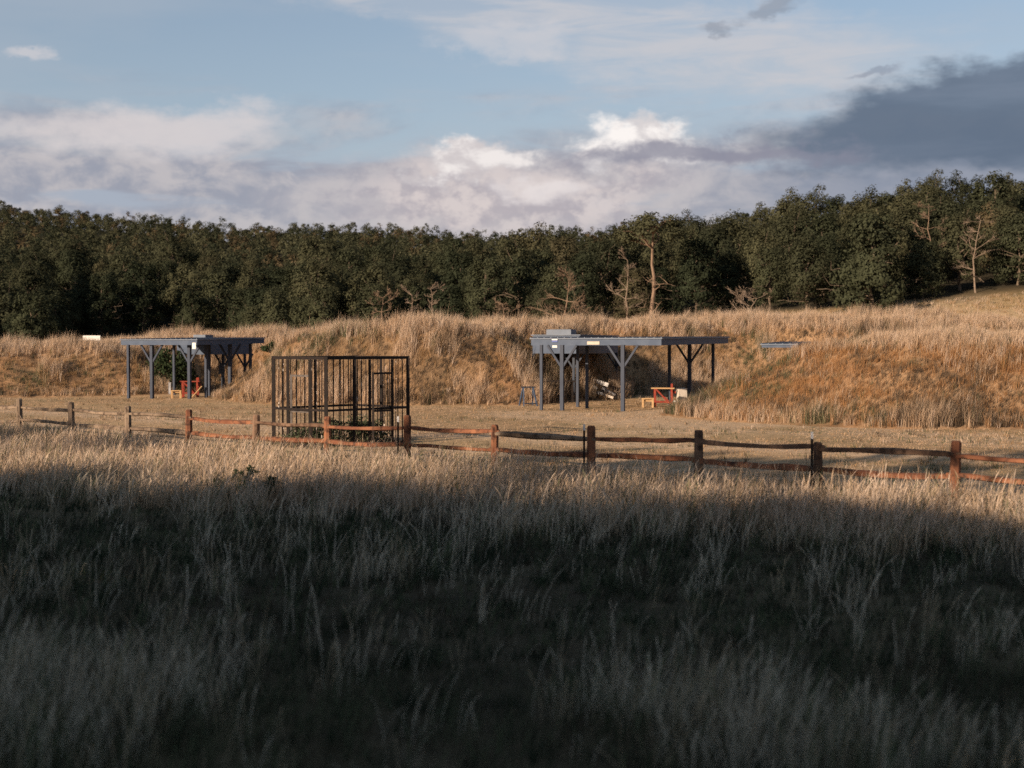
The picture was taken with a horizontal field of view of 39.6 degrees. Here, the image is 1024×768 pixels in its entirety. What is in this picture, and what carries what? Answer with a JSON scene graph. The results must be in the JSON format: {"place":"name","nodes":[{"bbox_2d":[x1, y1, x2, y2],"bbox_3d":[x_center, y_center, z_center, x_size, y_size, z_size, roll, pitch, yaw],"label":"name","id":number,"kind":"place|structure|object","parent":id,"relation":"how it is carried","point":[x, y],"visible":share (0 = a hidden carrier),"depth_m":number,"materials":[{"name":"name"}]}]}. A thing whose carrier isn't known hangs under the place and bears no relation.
{"place":"outdoors","nodes":[
{"label":"outdoors","id":0,"kind":"place"},
{"bbox_2d":[0,415,1023,767],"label":"meadow grass","id":1,"kind":"structure","parent":0,"point":[146,465],"depth_m":15.21,"materials":[{"name":"beige plant"}]},
{"bbox_2d":[0,222,1023,767],"bbox_3d":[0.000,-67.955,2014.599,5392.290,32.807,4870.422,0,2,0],"label":"ground","id":2,"kind":"structure","parent":0,"point":[984,288],"depth_m":15.11,"materials":[{"name":"beige plant"}]},
{"bbox_2d":[0,271,36,341],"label":"oak tree","id":3,"kind":"object","parent":2,"relation":"on","point":[6,297],"visible":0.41,"depth_m":117.33,"materials":[{"name":"green plant"}]},
{"bbox_2d":[6,259,57,298],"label":"oak tree","id":4,"kind":"object","parent":2,"relation":"on","point":[25,276],"visible":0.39,"depth_m":146.75,"materials":[{"name":"green plant"}]},
{"bbox_2d":[7,288,60,340],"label":"juniper tree","id":5,"kind":"object","parent":2,"relation":"on","point":[23,321],"visible":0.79,"depth_m":109.81,"materials":[{"name":"green plant"}]},
{"bbox_2d":[10,245,58,296],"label":"oak tree","id":6,"kind":"object","parent":2,"relation":"on","point":[41,264],"visible":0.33,"depth_m":152.32,"materials":[{"name":"green plant"}]},
{"bbox_2d":[34,295,73,339],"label":"juniper tree","id":7,"kind":"object","parent":2,"relation":"on","point":[62,317],"visible":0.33,"depth_m":122.45,"materials":[{"name":"green plant"}]},
{"bbox_2d":[54,296,84,339],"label":"oak tree","id":8,"kind":"object","parent":2,"relation":"on","point":[75,316],"visible":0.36,"depth_m":134.32,"materials":[{"name":"green plant"}]},
{"bbox_2d":[53,247,88,296],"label":"juniper tree","id":9,"kind":"object","parent":2,"relation":"on","point":[66,271],"visible":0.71,"depth_m":162.69,"materials":[{"name":"green plant"}]},
{"bbox_2d":[49,234,99,297],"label":"oak tree","id":10,"kind":"object","parent":2,"relation":"on","point":[67,246],"visible":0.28,"depth_m":166.87,"materials":[{"name":"green plant"}]},
{"bbox_2d":[64,289,91,336],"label":"juniper tree","id":11,"kind":"object","parent":2,"relation":"on","point":[76,295],"visible":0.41,"depth_m":138.34,"materials":[{"name":"green plant"}]},
{"bbox_2d":[83,272,126,339],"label":"juniper tree","id":12,"kind":"object","parent":2,"relation":"on","point":[109,315],"visible":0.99,"depth_m":136.54,"materials":[{"name":"green plant"}]},
{"bbox_2d":[103,251,139,299],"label":"juniper tree","id":13,"kind":"object","parent":2,"relation":"on","point":[123,263],"visible":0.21,"depth_m":159.86,"materials":[{"name":"green plant"}]},
{"bbox_2d":[106,267,142,330],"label":"juniper tree","id":14,"kind":"object","parent":2,"relation":"on","point":[123,302],"visible":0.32,"depth_m":143.26,"materials":[{"name":"green plant"}]},
{"bbox_2d":[117,261,163,335],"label":"juniper tree","id":15,"kind":"object","parent":2,"relation":"on","point":[135,288],"visible":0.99,"depth_m":139.66,"materials":[{"name":"green plant"}]},
{"bbox_2d":[0,336,281,397],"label":"earth berm","id":16,"kind":"structure","parent":2,"relation":"on","point":[70,377],"depth_m":79.21,"materials":[{"name":"beige plant"}]},
{"bbox_2d":[145,347,199,387],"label":"shrub","id":17,"kind":"object","parent":16,"relation":"on","point":[163,359],"visible":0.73,"depth_m":79.85,"materials":[{"name":"green plant"}]},
{"bbox_2d":[0,319,363,397],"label":"berm grass","id":18,"kind":"structure","parent":16,"relation":"on","point":[106,345],"depth_m":80.57,"materials":[{"name":"beige plant"}]},
{"bbox_2d":[135,228,197,274],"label":"oak tree","id":19,"kind":"object","parent":2,"relation":"on","point":[171,247],"visible":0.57,"depth_m":172.13,"materials":[{"name":"green plant"}]},
{"bbox_2d":[157,258,222,313],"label":"oak tree","id":20,"kind":"object","parent":2,"relation":"on","point":[192,278],"visible":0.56,"depth_m":146.83,"materials":[{"name":"green plant"}]},
{"bbox_2d":[172,289,210,333],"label":"juniper tree","id":21,"kind":"object","parent":2,"relation":"on","point":[188,316],"visible":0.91,"depth_m":137.99,"materials":[{"name":"green plant"}]},
{"bbox_2d":[120,337,264,398],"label":"shade canopy","id":22,"kind":"object","parent":2,"relation":"on","point":[191,343],"visible":0.89,"depth_m":74.16,"materials":[{"name":"grey metal"}]},
{"bbox_2d":[177,335,253,388],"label":"baffle canopy","id":23,"kind":"object","parent":2,"relation":"on","point":[243,349],"visible":0.36,"depth_m":81.91,"materials":[{"name":"grey metal"}]},
{"bbox_2d":[199,268,238,330],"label":"juniper tree","id":24,"kind":"object","parent":2,"relation":"on","point":[217,282],"visible":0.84,"depth_m":140.99,"materials":[{"name":"green plant"}]},
{"bbox_2d":[200,256,256,299],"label":"oak tree","id":25,"kind":"object","parent":2,"relation":"on","point":[224,266],"visible":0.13,"depth_m":152.28,"materials":[{"name":"green plant"}]},
{"bbox_2d":[225,287,258,332],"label":"juniper tree","id":26,"kind":"object","parent":2,"relation":"on","point":[241,296],"visible":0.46,"depth_m":136.49,"materials":[{"name":"green plant"}]},
{"bbox_2d":[199,465,287,497],"bbox_3d":[-4.957,1.872,26.214,1.424,0.760,1.644,-1,2,-35],"label":"shrub","id":27,"kind":"object","parent":2,"relation":"on","point":[273,479],"visible":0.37,"depth_m":26.14,"materials":[{"name":"green plant"}]},
{"bbox_2d":[231,263,265,302],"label":"oak tree","id":28,"kind":"object","parent":2,"relation":"on","point":[247,279],"visible":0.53,"depth_m":147.45,"materials":[{"name":"green plant"}]},
{"bbox_2d":[238,303,268,329],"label":"juniper tree","id":29,"kind":"object","parent":2,"relation":"on","point":[250,314],"visible":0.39,"depth_m":127.62,"materials":[{"name":"green plant"}]},
{"bbox_2d":[238,286,287,328],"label":"juniper tree","id":30,"kind":"object","parent":2,"relation":"on","point":[253,297],"visible":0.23,"depth_m":131.44,"materials":[{"name":"green plant"}]},
{"bbox_2d":[255,287,293,330],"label":"juniper tree","id":31,"kind":"object","parent":2,"relation":"on","point":[268,313],"visible":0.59,"depth_m":120.39,"materials":[{"name":"green plant"}]},
{"bbox_2d":[279,262,313,324],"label":"juniper tree","id":32,"kind":"object","parent":2,"relation":"on","point":[288,273],"visible":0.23,"depth_m":135.57,"materials":[{"name":"green plant"}]},
{"bbox_2d":[286,295,320,331],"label":"juniper tree","id":33,"kind":"object","parent":2,"relation":"on","point":[300,307],"visible":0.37,"depth_m":125.38,"materials":[{"name":"green plant"}]},
{"bbox_2d":[295,233,325,267],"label":"juniper tree","id":34,"kind":"object","parent":2,"relation":"on","point":[305,246],"visible":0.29,"depth_m":165.76,"materials":[{"name":"green plant"}]},
{"bbox_2d":[280,258,346,325],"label":"oak tree","id":35,"kind":"object","parent":2,"relation":"on","point":[310,276],"visible":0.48,"depth_m":131.20,"materials":[{"name":"green plant"}]},
{"bbox_2d":[302,285,342,328],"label":"juniper tree","id":36,"kind":"object","parent":2,"relation":"on","point":[322,296],"visible":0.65,"depth_m":121.27,"materials":[{"name":"green plant"}]},
{"bbox_2d":[304,239,347,277],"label":"oak tree","id":37,"kind":"object","parent":2,"relation":"on","point":[330,249],"visible":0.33,"depth_m":158.82,"materials":[{"name":"green plant"}]},
{"bbox_2d":[271,355,409,447],"bbox_3d":[-4.851,0.518,40.449,2.574,2.630,3.145,2,2,44],"label":"steel cage","id":38,"kind":"object","parent":2,"relation":"on","point":[355,409],"visible":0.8,"depth_m":39.70,"materials":[{"name":"paint"}]},
{"bbox_2d":[372,372,393,441],"bbox_3d":[-3.627,0.637,39.936,0.085,1.940,0.808,1,2,43],"label":"door","id":39,"kind":"structure","parent":38,"relation":"in","point":[392,382],"depth_m":40.03,"materials":[{"name":"metal"}]},
{"bbox_2d":[331,246,367,282],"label":"juniper tree","id":40,"kind":"object","parent":2,"relation":"on","point":[358,260],"visible":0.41,"depth_m":154.60,"materials":[{"name":"green plant"}]},
{"bbox_2d":[327,265,387,322],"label":"oak tree","id":41,"kind":"object","parent":2,"relation":"on","point":[344,306],"visible":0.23,"depth_m":135.17,"materials":[{"name":"green plant"}]},
{"bbox_2d":[353,281,391,323],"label":"juniper tree","id":42,"kind":"object","parent":2,"relation":"on","point":[365,308],"visible":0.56,"depth_m":124.01,"materials":[{"name":"green plant"}]},
{"bbox_2d":[343,263,407,324],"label":"oak tree","id":43,"kind":"object","parent":2,"relation":"on","point":[375,274],"visible":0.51,"depth_m":128.94,"materials":[{"name":"green plant"}]},
{"bbox_2d":[369,241,420,318],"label":"oak tree","id":44,"kind":"object","parent":2,"relation":"on","point":[401,263],"visible":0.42,"depth_m":138.85,"materials":[{"name":"green plant"}]},
{"bbox_2d":[385,272,437,316],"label":"oak tree","id":45,"kind":"object","parent":2,"relation":"on","point":[406,282],"visible":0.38,"depth_m":134.66,"materials":[{"name":"green plant"}]},
{"bbox_2d":[398,284,436,317],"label":"juniper tree","id":46,"kind":"object","parent":2,"relation":"on","point":[423,302],"visible":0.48,"depth_m":129.55,"materials":[{"name":"green plant"}]},
{"bbox_2d":[0,200,848,277],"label":"wooded hillside","id":47,"kind":"structure","parent":2,"relation":"on","point":[141,242],"depth_m":265.23,"materials":[{"name":"green plant"}]},
{"bbox_2d":[426,283,470,320],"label":"juniper tree","id":48,"kind":"object","parent":2,"relation":"on","point":[446,301],"visible":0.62,"depth_m":124.11,"materials":[{"name":"green plant"}]},
{"bbox_2d":[434,237,466,282],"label":"juniper tree","id":49,"kind":"object","parent":2,"relation":"on","point":[456,243],"visible":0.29,"depth_m":159.53,"materials":[{"name":"green plant"}]},
{"bbox_2d":[439,249,473,313],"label":"juniper tree","id":50,"kind":"object","parent":2,"relation":"on","point":[457,264],"visible":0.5,"depth_m":136.59,"materials":[{"name":"green plant"}]},
{"bbox_2d":[456,262,493,316],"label":"juniper tree","id":51,"kind":"object","parent":2,"relation":"on","point":[467,277],"visible":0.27,"depth_m":130.03,"materials":[{"name":"green plant"}]},
{"bbox_2d":[464,254,508,321],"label":"juniper tree","id":52,"kind":"object","parent":2,"relation":"on","point":[489,280],"visible":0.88,"depth_m":122.28,"materials":[{"name":"green plant"}]},
{"bbox_2d":[0,398,1023,503],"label":"split rail fence","id":53,"kind":"object","parent":2,"relation":"on","point":[955,455],"visible":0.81,"depth_m":29.71,"materials":[{"name":"brown wood"}]},
{"bbox_2d":[492,255,538,318],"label":"juniper tree","id":54,"kind":"object","parent":2,"relation":"on","point":[514,297],"visible":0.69,"depth_m":127.70,"materials":[{"name":"green plant"}]},
{"bbox_2d":[487,229,545,317],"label":"oak tree","id":55,"kind":"object","parent":2,"relation":"on","point":[519,249],"visible":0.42,"depth_m":134.15,"materials":[{"name":"green plant"}]},
{"bbox_2d":[504,221,567,261],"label":"oak tree","id":56,"kind":"object","parent":2,"relation":"on","point":[528,241],"visible":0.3,"depth_m":153.58,"materials":[{"name":"green plant"}]},
{"bbox_2d":[527,247,559,303],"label":"juniper tree","id":57,"kind":"object","parent":2,"relation":"on","point":[547,257],"visible":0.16,"depth_m":139.46,"materials":[{"name":"green plant"}]},
{"bbox_2d":[524,282,571,319],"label":"oak tree","id":58,"kind":"object","parent":2,"relation":"on","point":[537,295],"visible":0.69,"depth_m":120.95,"materials":[{"name":"green plant"}]},
{"bbox_2d":[531,262,575,317],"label":"juniper tree","id":59,"kind":"object","parent":2,"relation":"on","point":[551,277],"visible":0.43,"depth_m":124.99,"materials":[{"name":"green plant"}]},
{"bbox_2d":[528,266,600,317],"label":"dead tree","id":60,"kind":"object","parent":2,"relation":"on","point":[568,289],"visible":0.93,"depth_m":114.12,"materials":[{"name":"brown plant"}]},
{"bbox_2d":[549,235,583,271],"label":"juniper tree","id":61,"kind":"object","parent":2,"relation":"on","point":[559,253],"visible":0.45,"depth_m":148.65,"materials":[{"name":"green plant"}]},
{"bbox_2d":[531,329,626,398],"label":"baffle canopy","id":62,"kind":"object","parent":2,"relation":"on","point":[572,333],"visible":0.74,"depth_m":70.83,"materials":[{"name":"grey metal"}]},
{"bbox_2d":[555,253,608,318],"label":"juniper tree","id":63,"kind":"object","parent":2,"relation":"on","point":[585,267],"visible":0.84,"depth_m":117.55,"materials":[{"name":"green plant"}]},
{"bbox_2d":[577,237,634,318],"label":"oak tree","id":64,"kind":"object","parent":2,"relation":"on","point":[616,266],"visible":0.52,"depth_m":121.54,"materials":[{"name":"green plant"}]},
{"bbox_2d":[211,321,1022,405],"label":"earth berm","id":65,"kind":"structure","parent":2,"relation":"on","point":[516,389],"depth_m":70.35,"materials":[{"name":"beige plant"}]},
{"bbox_2d":[210,299,1023,404],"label":"berm grass","id":66,"kind":"structure","parent":65,"relation":"on","point":[858,318],"depth_m":73.16,"materials":[{"name":"beige plant"}]},
{"bbox_2d":[591,230,645,313],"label":"oak tree","id":67,"kind":"object","parent":2,"relation":"on","point":[630,257],"visible":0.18,"depth_m":126.00,"materials":[{"name":"green plant"}]},
{"bbox_2d":[530,336,729,410],"bbox_3d":[5.736,-0.537,66.128,5.950,3.416,12.402,1,2,22],"label":"shade canopy","id":68,"kind":"object","parent":2,"relation":"on","point":[677,341],"visible":0.97,"depth_m":61.29,"materials":[{"name":"grey metal"}]},
{"bbox_2d":[606,267,658,320],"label":"juniper tree","id":69,"kind":"object","parent":2,"relation":"on","point":[636,287],"visible":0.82,"depth_m":116.67,"materials":[{"name":"green plant"}]},
{"bbox_2d":[610,211,687,314],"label":"tree","id":70,"kind":"object","parent":2,"relation":"on","point":[626,234],"visible":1,"depth_m":112.66,"materials":[{"name":"green plant"}]},
{"bbox_2d":[628,225,679,307],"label":"oak tree","id":71,"kind":"object","parent":2,"relation":"on","point":[663,256],"visible":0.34,"depth_m":127.92,"materials":[{"name":"green plant"}]},
{"bbox_2d":[637,267,675,313],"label":"juniper tree","id":72,"kind":"object","parent":2,"relation":"on","point":[660,292],"visible":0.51,"depth_m":123.44,"materials":[{"name":"green plant"}]},
{"bbox_2d":[667,224,704,290],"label":"oak tree","id":73,"kind":"object","parent":2,"relation":"on","point":[691,231],"visible":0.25,"depth_m":135.49,"materials":[{"name":"green plant"}]},
{"bbox_2d":[663,234,724,318],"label":"juniper tree","id":74,"kind":"object","parent":2,"relation":"on","point":[703,274],"visible":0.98,"depth_m":115.11,"materials":[{"name":"green plant"}]},
{"bbox_2d":[680,213,745,303],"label":"oak tree","id":75,"kind":"object","parent":2,"relation":"on","point":[713,235],"visible":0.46,"depth_m":122.22,"materials":[{"name":"green plant"}]},
{"bbox_2d":[704,265,745,310],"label":"juniper tree","id":76,"kind":"object","parent":2,"relation":"on","point":[727,280],"visible":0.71,"depth_m":118.63,"materials":[{"name":"green plant"}]},
{"bbox_2d":[716,209,756,288],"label":"oak tree","id":77,"kind":"object","parent":2,"relation":"on","point":[743,234],"visible":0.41,"depth_m":138.79,"materials":[{"name":"green plant"}]},
{"bbox_2d":[742,201,779,228],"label":"oak tree","id":78,"kind":"object","parent":2,"relation":"on","point":[758,215],"visible":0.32,"depth_m":161.28,"materials":[{"name":"green plant"}]},
{"bbox_2d":[735,224,792,303],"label":"oak tree","id":79,"kind":"object","parent":2,"relation":"on","point":[767,241],"visible":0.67,"depth_m":120.34,"materials":[{"name":"green plant"}]},
{"bbox_2d":[748,245,791,309],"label":"juniper tree","id":80,"kind":"object","parent":2,"relation":"on","point":[769,272],"visible":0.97,"depth_m":115.16,"materials":[{"name":"green plant"}]},
{"bbox_2d":[759,207,814,295],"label":"oak tree","id":81,"kind":"object","parent":2,"relation":"on","point":[790,235],"visible":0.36,"depth_m":125.12,"materials":[{"name":"green plant"}]},
{"bbox_2d":[765,188,808,231],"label":"oak tree","id":82,"kind":"object","parent":2,"relation":"on","point":[780,209],"visible":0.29,"depth_m":149.70,"materials":[{"name":"green plant"}]},
{"bbox_2d":[778,228,839,309],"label":"oak tree","id":83,"kind":"object","parent":2,"relation":"on","point":[798,286],"visible":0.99,"depth_m":111.75,"materials":[{"name":"green plant"}]},
{"bbox_2d":[787,183,845,234],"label":"oak tree","id":84,"kind":"object","parent":2,"relation":"on","point":[815,201],"visible":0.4,"depth_m":144.98,"materials":[{"name":"green plant"}]},
{"bbox_2d":[789,209,847,296],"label":"juniper tree","id":85,"kind":"object","parent":2,"relation":"on","point":[824,224],"visible":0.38,"depth_m":121.22,"materials":[{"name":"green plant"}]},
{"bbox_2d":[803,232,842,297],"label":"juniper tree","id":86,"kind":"object","parent":2,"relation":"on","point":[826,244],"visible":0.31,"depth_m":117.02,"materials":[{"name":"green plant"}]},
{"bbox_2d":[660,336,1023,428],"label":"earth berm","id":87,"kind":"structure","parent":2,"relation":"on","point":[880,403],"depth_m":50.60,"materials":[{"name":"beige plant"}]},
{"bbox_2d":[662,318,1023,428],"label":"berm grass","id":88,"kind":"structure","parent":87,"relation":"on","point":[694,407],"depth_m":51.48,"materials":[{"name":"beige plant"}]},
{"bbox_2d":[837,191,884,229],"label":"oak tree","id":89,"kind":"object","parent":2,"relation":"on","point":[862,207],"visible":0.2,"depth_m":144.95,"materials":[{"name":"green plant"}]},
{"bbox_2d":[824,209,909,312],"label":"juniper tree","id":90,"kind":"object","parent":2,"relation":"on","point":[862,274],"visible":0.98,"depth_m":107.53,"materials":[{"name":"green plant"}]},
{"bbox_2d":[853,205,916,291],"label":"oak tree","id":91,"kind":"object","parent":2,"relation":"on","point":[904,244],"visible":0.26,"depth_m":119.77,"materials":[{"name":"green plant"}]},
{"bbox_2d":[880,195,938,280],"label":"oak tree","id":92,"kind":"object","parent":2,"relation":"on","point":[908,215],"visible":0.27,"depth_m":123.28,"materials":[{"name":"green plant"}]},
{"bbox_2d":[795,292,1023,320],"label":"slope grass","id":93,"kind":"structure","parent":2,"relation":"on","point":[990,302],"depth_m":109.41,"materials":[{"name":"beige plant"}]},
{"bbox_2d":[897,239,951,297],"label":"juniper tree","id":94,"kind":"object","parent":2,"relation":"on","point":[918,265],"visible":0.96,"depth_m":113.03,"materials":[{"name":"green plant"}]},
{"bbox_2d":[899,183,963,267],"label":"oak tree","id":95,"kind":"object","parent":2,"relation":"on","point":[930,200],"visible":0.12,"depth_m":131.77,"materials":[{"name":"green plant"}]},
{"bbox_2d":[916,187,987,271],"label":"oak tree","id":96,"kind":"object","parent":2,"relation":"on","point":[937,213],"visible":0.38,"depth_m":126.04,"materials":[{"name":"green plant"}]},
{"bbox_2d":[937,169,973,204],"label":"oak tree","id":97,"kind":"object","parent":2,"relation":"on","point":[962,185],"visible":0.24,"depth_m":166.94,"materials":[{"name":"green plant"}]},
{"bbox_2d":[928,206,1001,290],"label":"oak tree","id":98,"kind":"object","parent":2,"relation":"on","point":[956,230],"visible":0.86,"depth_m":116.07,"materials":[{"name":"green plant"}]},
{"bbox_2d":[965,170,1022,270],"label":"juniper tree","id":99,"kind":"object","parent":2,"relation":"on","point":[998,186],"visible":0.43,"depth_m":130.28,"materials":[{"name":"green plant"}]},
{"bbox_2d":[970,201,1023,274],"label":"oak tree","id":100,"kind":"object","parent":2,"relation":"on","point":[987,217],"visible":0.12,"depth_m":125.56,"materials":[{"name":"green plant"}]},
{"bbox_2d":[980,201,1023,279],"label":"oak tree","id":101,"kind":"object","parent":2,"relation":"on","point":[1009,211],"visible":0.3,"depth_m":121.72,"materials":[{"name":"green plant"}]},
{"bbox_2d":[985,211,1023,284],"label":"juniper tree","id":102,"kind":"object","parent":2,"relation":"on","point":[1006,256],"visible":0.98,"depth_m":117.15,"materials":[{"name":"green plant"}]},
{"bbox_2d":[0,385,1023,497],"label":"mown grass","id":103,"kind":"structure","parent":0,"point":[645,451],"depth_m":45.56,"materials":[{"name":"beige plant"}]},
{"bbox_2d":[0,0,1023,249],"label":"sky","id":104,"kind":"structure","parent":0,"point":[456,116],"materials":[{"name":"blue"}]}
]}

